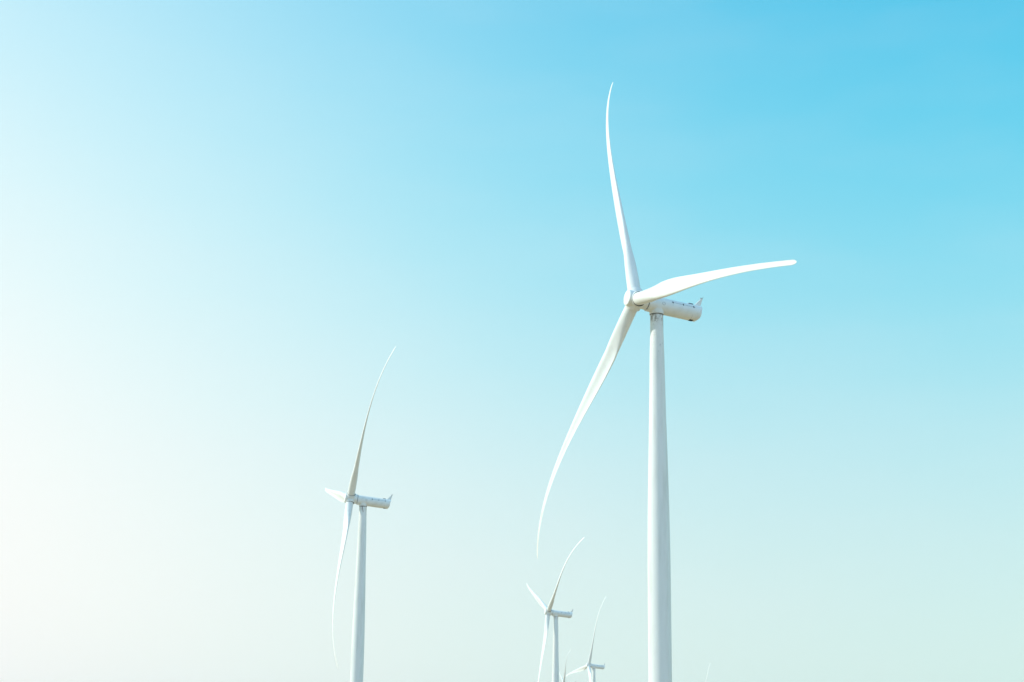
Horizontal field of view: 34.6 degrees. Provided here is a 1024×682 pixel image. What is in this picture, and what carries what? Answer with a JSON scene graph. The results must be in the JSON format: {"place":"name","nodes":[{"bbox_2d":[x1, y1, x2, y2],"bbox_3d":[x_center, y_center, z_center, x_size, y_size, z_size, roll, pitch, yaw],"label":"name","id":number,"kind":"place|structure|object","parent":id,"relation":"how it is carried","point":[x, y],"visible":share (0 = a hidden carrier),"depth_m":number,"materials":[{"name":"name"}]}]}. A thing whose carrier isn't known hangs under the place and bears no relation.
{"place":"outdoors","nodes":[
{"label":"outdoors","id":0,"kind":"place"},
{"bbox_2d":[0,0,1023,681],"label":"sky","id":1,"kind":"structure","parent":0,"point":[223,222],"materials":[{"name":"blue"}]},
{"bbox_3d":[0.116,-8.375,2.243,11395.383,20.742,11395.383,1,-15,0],"label":"ground","id":2,"kind":"structure","parent":0,"visible":0},
{"bbox_2d":[325,346,395,681],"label":"wind turbine","id":3,"kind":"object","parent":2,"relation":"on","point":[350,498],"visible":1,"depth_m":499.40,"materials":[{"name":"paint"}]},
{"bbox_2d":[527,537,583,681],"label":"wind turbine","id":4,"kind":"object","parent":2,"relation":"on","point":[549,611],"visible":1,"depth_m":826.67,"materials":[{"name":"paint"}]},
{"bbox_2d":[559,651,569,681],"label":"wind turbine","id":5,"kind":"object","parent":2,"relation":"on","point":[563,679],"visible":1,"depth_m":1733.48,"materials":[{"name":"paint"}]},
{"bbox_2d":[566,597,605,681],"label":"wind turbine","id":6,"kind":"object","parent":2,"relation":"on","point":[588,665],"visible":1,"depth_m":1241.88,"materials":[{"name":"paint"}]},
{"bbox_2d":[537,83,796,681],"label":"wind turbine","id":7,"kind":"object","parent":2,"relation":"on","point":[655,303],"visible":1,"depth_m":281.50,"materials":[{"name":"paint"}]}
]}

